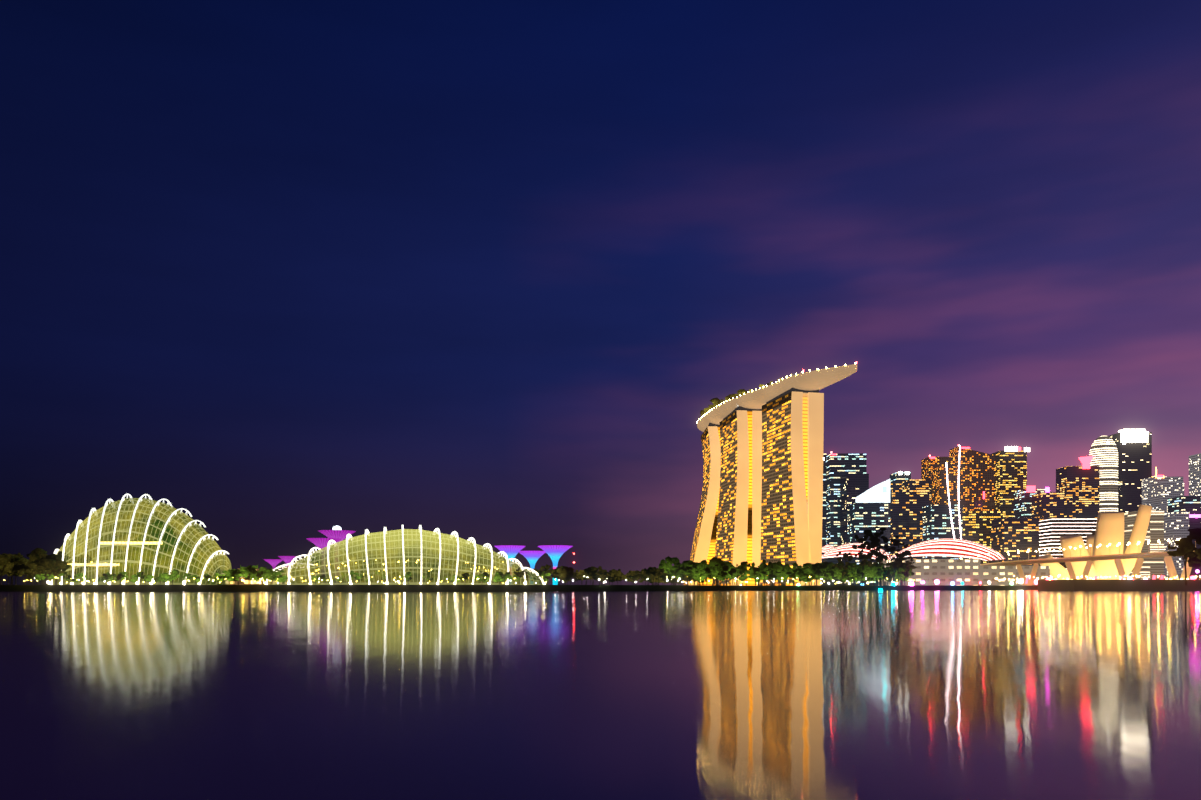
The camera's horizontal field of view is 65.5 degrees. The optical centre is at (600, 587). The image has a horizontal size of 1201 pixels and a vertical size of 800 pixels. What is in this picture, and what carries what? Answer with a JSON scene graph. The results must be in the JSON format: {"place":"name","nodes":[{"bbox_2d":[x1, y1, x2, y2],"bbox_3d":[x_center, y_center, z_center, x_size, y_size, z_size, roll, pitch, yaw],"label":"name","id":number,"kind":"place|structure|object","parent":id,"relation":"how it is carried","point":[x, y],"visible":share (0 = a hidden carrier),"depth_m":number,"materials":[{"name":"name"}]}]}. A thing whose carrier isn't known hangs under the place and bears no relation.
{"place":"outdoors","nodes":[
{"label":"outdoors","id":0,"kind":"place"},
{"bbox_2d":[0,585,1037,591],"bbox_3d":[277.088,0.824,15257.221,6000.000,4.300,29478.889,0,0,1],"label":"ground","id":1,"kind":"structure","parent":0,"point":[289,588],"depth_m":546.34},
{"bbox_2d":[0,548,69,584],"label":"trees","id":2,"kind":"object","parent":1,"relation":"on","point":[40,561],"depth_m":567.92,"materials":[{"name":"green plant"}]},
{"bbox_2d":[47,498,230,584],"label":"glass dome","id":3,"kind":"object","parent":1,"relation":"on","point":[193,534],"depth_m":575.49,"materials":[{"name":"glass"}]},
{"bbox_2d":[52,493,228,584],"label":"ribs","id":4,"kind":"object","parent":3,"relation":"attached to","point":[148,522],"depth_m":576.11,"materials":[{"name":"metal"}]},
{"bbox_2d":[230,568,265,584],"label":"lights","id":5,"kind":"object","parent":1,"relation":"on","point":[241,582],"visible":0.1,"depth_m":623.73},
{"bbox_2d":[218,565,281,584],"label":"trees","id":6,"kind":"object","parent":1,"relation":"on","point":[229,576],"depth_m":558.81,"materials":[{"name":"green plant"}]},
{"bbox_2d":[263,559,282,570],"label":"supertree","id":7,"kind":"object","parent":1,"relation":"on","point":[273,562],"visible":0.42,"depth_m":880.72},
{"bbox_2d":[278,556,296,566],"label":"supertree","id":8,"kind":"object","parent":1,"relation":"on","point":[287,559],"visible":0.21,"depth_m":860.94},
{"bbox_2d":[34,569,550,584],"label":"shoreline lights","id":9,"kind":"object","parent":1,"relation":"on","point":[500,576],"depth_m":553.56},
{"bbox_2d":[49,582,544,583],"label":"rib flood lamps","id":10,"kind":"object","parent":1,"relation":"on","point":[289,583],"visible":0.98,"depth_m":559.41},
{"bbox_2d":[49,576,546,583],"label":"yellow dome lamps","id":11,"kind":"object","parent":1,"relation":"on","point":[270,580],"visible":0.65,"depth_m":554.61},
{"bbox_2d":[306,538,340,548],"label":"supertree","id":12,"kind":"object","parent":1,"relation":"on","point":[320,543],"visible":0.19,"depth_m":785.54},
{"bbox_2d":[319,525,355,542],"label":"supertree","id":13,"kind":"object","parent":1,"relation":"on","point":[337,531],"visible":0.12,"depth_m":815.34},
{"bbox_2d":[264,529,546,584],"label":"domed greenhouse","id":14,"kind":"object","parent":1,"relation":"on","point":[318,565],"visible":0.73,"depth_m":553.81,"materials":[{"name":"yellow glass"}]},
{"bbox_2d":[266,525,544,584],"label":"dome ribs","id":15,"kind":"object","parent":14,"relation":"attached to","point":[385,529],"visible":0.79,"depth_m":557.36,"materials":[{"name":"metal"}]},
{"bbox_2d":[495,545,525,560],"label":"supertree","id":16,"kind":"object","parent":1,"relation":"on","point":[511,551],"visible":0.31,"depth_m":793.50},
{"bbox_2d":[519,551,545,568],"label":"supertree","id":17,"kind":"object","parent":1,"relation":"on","point":[532,557],"visible":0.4,"depth_m":824.84},
{"bbox_2d":[538,545,571,584],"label":"supertree","id":18,"kind":"object","parent":1,"relation":"on","point":[555,553],"visible":0.77,"depth_m":794.09},
{"bbox_2d":[514,564,696,584],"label":"trees","id":19,"kind":"object","parent":1,"relation":"on","point":[569,573],"depth_m":640.63,"materials":[{"name":"green plant"}]},
{"bbox_2d":[684,423,720,584],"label":"hotel tower","id":20,"kind":"structure","parent":1,"relation":"on","point":[704,544],"depth_m":1042.19,"materials":[{"name":"concrete"}]},
{"bbox_2d":[555,576,897,582],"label":"shoreline lights","id":21,"kind":"object","parent":1,"relation":"on","point":[691,581],"visible":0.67,"depth_m":686.43},
{"bbox_2d":[712,406,761,584],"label":"hotel tower","id":22,"kind":"structure","parent":1,"relation":"on","point":[738,537],"depth_m":950.35,"materials":[{"name":"concrete"}]},
{"bbox_2d":[659,556,913,585],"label":"trees","id":23,"kind":"object","parent":1,"relation":"on","point":[719,568],"depth_m":787.63,"materials":[{"name":"green plant"}]},
{"bbox_2d":[760,388,823,584],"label":"hotel tower","id":24,"kind":"structure","parent":1,"relation":"on","point":[792,471],"depth_m":862.55,"materials":[{"name":"concrete"}]},
{"bbox_2d":[821,454,826,584],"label":"slim tower","id":25,"kind":"structure","parent":1,"relation":"on","point":[824,526],"depth_m":1492.91,"materials":[{"name":"black glass"}]},
{"bbox_2d":[827,453,865,584],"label":"skyscraper","id":26,"kind":"structure","parent":1,"relation":"on","point":[839,465],"depth_m":1641.90,"materials":[{"name":"black glass"}]},
{"bbox_2d":[840,474,868,584],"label":"skyscraper","id":27,"kind":"structure","parent":1,"relation":"on","point":[853,487],"depth_m":1591.78,"materials":[{"name":"black glass"}]},
{"bbox_2d":[848,503,889,585],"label":"skyscraper","id":28,"kind":"structure","parent":1,"relation":"on","point":[862,517],"depth_m":1441.91,"materials":[{"name":"black glass"}]},
{"bbox_2d":[856,479,889,502],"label":"sloped building top","id":29,"kind":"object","parent":28,"relation":"on","point":[875,494],"depth_m":1440.67,"materials":[{"name":"white"}]},
{"bbox_2d":[740,576,1130,584],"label":"shoreline lights","id":30,"kind":"object","parent":1,"relation":"on","point":[1020,581],"depth_m":891.87},
{"bbox_2d":[921,457,955,479],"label":"tower","id":31,"kind":"structure","parent":1,"relation":"on","point":[928,464],"depth_m":1787.90,"materials":[{"name":"brown glass"}]},
{"bbox_2d":[881,559,1049,585],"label":"waterfront building","id":32,"kind":"structure","parent":1,"relation":"on","point":[958,572],"depth_m":1032.81,"materials":[{"name":"white concrete"}]},
{"bbox_2d":[884,538,1004,560],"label":"domed roof","id":33,"kind":"structure","parent":32,"relation":"on","point":[953,547],"depth_m":1072.70,"materials":[{"name":"white metal"}]},
{"bbox_2d":[949,447,994,510],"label":"skyscraper","id":34,"kind":"structure","parent":1,"relation":"on","point":[977,474],"depth_m":1786.41,"materials":[{"name":"brown glass"}]},
{"bbox_2d":[832,526,1200,585],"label":"trees","id":35,"kind":"object","parent":1,"relation":"on","point":[1186,548],"depth_m":789.65,"materials":[{"name":"green plant"}]},
{"bbox_2d":[909,570,1198,585],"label":"shoreline lights","id":36,"kind":"object","parent":1,"relation":"on","point":[923,582],"visible":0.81,"depth_m":793.19},
{"bbox_2d":[1039,518,1096,579],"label":"building","id":37,"kind":"structure","parent":1,"relation":"on","point":[1052,531],"depth_m":1317.61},
{"bbox_2d":[979,576,1195,583],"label":"shoreline lights","id":38,"kind":"object","parent":1,"relation":"on","point":[1191,577],"visible":0.79,"depth_m":889.02},
{"bbox_2d":[981,541,1195,585],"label":"bridge","id":39,"kind":"structure","parent":1,"relation":"on","point":[1169,563],"depth_m":918.53,"materials":[{"name":"concrete"}]},
{"bbox_2d":[960,539,1178,558],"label":"bridge lights","id":40,"kind":"object","parent":39,"relation":"on","point":[1119,543],"visible":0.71,"depth_m":930.32},
{"bbox_2d":[1089,436,1117,511],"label":"skyscraper","id":41,"kind":"structure","parent":1,"relation":"on","point":[1105,455],"depth_m":1834.32,"materials":[{"name":"white concrete"}]},
{"bbox_2d":[1124,510,1163,578],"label":"beige tower","id":42,"kind":"structure","parent":1,"relation":"on","point":[1151,567],"depth_m":1335.06,"materials":[{"name":"beige concrete"}]},
{"bbox_2d":[0,590,1200,799],"bbox_3d":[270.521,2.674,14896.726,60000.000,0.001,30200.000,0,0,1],"label":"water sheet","id":43,"kind":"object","parent":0,"point":[896,694],"depth_m":23.04,"materials":[{"name":"purple"}]},
{"bbox_2d":[1038,579,1200,590],"bbox_3d":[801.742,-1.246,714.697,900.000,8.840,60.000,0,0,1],"label":"quay wall","id":44,"kind":"structure","parent":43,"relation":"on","point":[1123,585],"depth_m":692.28,"materials":[{"name":"grey concrete"}]},
{"bbox_2d":[1038,504,1151,579],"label":"lotus-shaped museum","id":45,"kind":"structure","parent":44,"relation":"on","point":[1109,527],"depth_m":1131.46,"materials":[{"name":"beige concrete"}]},
{"bbox_2d":[995,575,1195,580],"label":"waterfront lights","id":46,"kind":"object","parent":44,"relation":"on","point":[1078,577],"visible":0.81,"depth_m":837.59},
{"bbox_2d":[699,376,788,418],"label":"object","id":47,"kind":"structure","parent":0,"point":[717,401],"depth_m":993.41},
{"bbox_2d":[697,364,856,431],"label":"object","id":48,"kind":"structure","parent":0,"point":[819,379],"depth_m":879.18,"materials":[{"name":"beige concrete"}]},
{"bbox_2d":[698,363,855,420],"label":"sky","id":49,"kind":"structure","parent":48,"relation":"on","point":[759,388],"depth_m":910.59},
{"bbox_2d":[822,543,890,559],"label":"domed roof","id":50,"kind":"structure","parent":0,"point":[845,548],"depth_m":1101.54,"materials":[{"name":"white metal"}]},
{"bbox_2d":[822,545,833,551],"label":"domed roof","id":51,"kind":"structure","parent":50,"relation":"on","point":[826,548],"depth_m":1125.23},
{"bbox_2d":[890,483,901,490],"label":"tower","id":52,"kind":"structure","parent":0,"point":[895,486],"depth_m":1739.46,"materials":[{"name":"black glass"}]},
{"bbox_2d":[890,472,910,482],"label":"building top","id":53,"kind":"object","parent":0,"point":[895,478],"depth_m":1838.77,"materials":[{"name":"black glass"}]},
{"bbox_2d":[831,447,969,458],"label":"rooftop lights","id":54,"kind":"object","parent":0,"point":[934,457],"visible":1,"depth_m":1784.31},
{"bbox_2d":[890,490,928,558],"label":"tower","id":55,"kind":"structure","parent":0,"point":[906,506],"depth_m":1589.93,"materials":[{"name":"black glass"}]},
{"bbox_2d":[902,479,930,504],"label":"tower","id":56,"kind":"structure","parent":0,"point":[923,484],"depth_m":1738.69,"materials":[{"name":"black glass"}]},
{"bbox_2d":[922,505,962,558],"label":"tower","id":57,"kind":"structure","parent":0,"point":[936,522],"depth_m":1489.55,"materials":[{"name":"black glass"}]},
{"bbox_2d":[931,467,955,504],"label":"tower","id":58,"kind":"structure","parent":0,"point":[939,493],"depth_m":1688.17,"materials":[{"name":"brown glass"}]},
{"bbox_2d":[946,445,961,539],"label":"light masts","id":59,"kind":"object","parent":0,"point":[958,496],"visible":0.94,"depth_m":1289.88},
{"bbox_2d":[963,511,1002,563],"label":"tower","id":60,"kind":"structure","parent":0,"point":[976,526],"depth_m":1488.43,"materials":[{"name":"black glass"}]},
{"bbox_2d":[823,431,1162,498],"bbox_3d":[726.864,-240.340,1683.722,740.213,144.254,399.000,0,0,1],"label":"rooftop signs","id":61,"kind":"object","parent":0,"point":[1086,461],"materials":[{"name":"pink plastic"}]},
{"bbox_2d":[991,451,1026,517],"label":"tower","id":62,"kind":"structure","parent":0,"point":[1010,472],"depth_m":1785.28,"materials":[{"name":"black glass"}]},
{"bbox_2d":[991,518,1050,565],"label":"building","id":63,"kind":"structure","parent":0,"point":[1012,536],"depth_m":1437.79,"materials":[{"name":"black glass"}]},
{"bbox_2d":[1014,489,1044,517],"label":"tower","id":64,"kind":"structure","parent":0,"point":[1022,503],"depth_m":1689.30,"materials":[{"name":"black glass"}]},
{"bbox_2d":[1032,492,1063,517],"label":"tower","id":65,"kind":"structure","parent":0,"point":[1047,504],"depth_m":1635.17,"materials":[{"name":"black glass"}]},
{"bbox_2d":[1056,466,1099,517],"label":"tower","id":66,"kind":"structure","parent":0,"point":[1079,486],"depth_m":1782.83,"materials":[{"name":"black glass"}]},
{"bbox_2d":[1025,575,1163,583],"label":"shoreline lights","id":67,"kind":"object","parent":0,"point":[1122,577],"visible":0.48,"depth_m":820.34},
{"bbox_2d":[1045,487,1200,517],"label":"magenta roof signs","id":68,"kind":"object","parent":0,"point":[1047,489],"visible":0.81,"depth_m":1430.93,"materials":[{"name":"pink plastic"}]},
{"bbox_2d":[1109,432,1151,512],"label":"skyscraper","id":69,"kind":"structure","parent":0,"point":[1134,464],"depth_m":1880.03,"materials":[{"name":"black glass"}]},
{"bbox_2d":[1118,429,1147,442],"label":"tower crown","id":70,"kind":"object","parent":69,"relation":"on","point":[1133,436],"visible":0.77,"depth_m":1877.97},
{"bbox_2d":[1142,477,1182,505],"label":"tower","id":71,"kind":"structure","parent":0,"point":[1146,482],"depth_m":1749.59,"materials":[{"name":"grey concrete"}]},
{"bbox_2d":[1148,482,1183,512],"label":"tower","id":72,"kind":"structure","parent":0,"point":[1160,494],"depth_m":1681.01,"materials":[{"name":"grey concrete"}]},
{"bbox_2d":[1164,512,1188,578],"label":"tower","id":73,"kind":"structure","parent":0,"point":[1176,525],"depth_m":1383.89,"materials":[{"name":"grey concrete"}]},
{"bbox_2d":[1168,496,1200,512],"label":"building","id":74,"kind":"structure","parent":0,"point":[1190,504],"depth_m":1581.40,"materials":[{"name":"black glass"}]},
{"bbox_2d":[1189,453,1200,495],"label":"white tower","id":75,"kind":"structure","parent":0,"point":[1195,475],"depth_m":1704.40,"materials":[{"name":"grey concrete"}]},
{"bbox_2d":[1189,513,1200,578],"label":"building","id":76,"kind":"structure","parent":0,"point":[1194,523],"depth_m":1432.80,"materials":[{"name":"black glass"}]}
]}

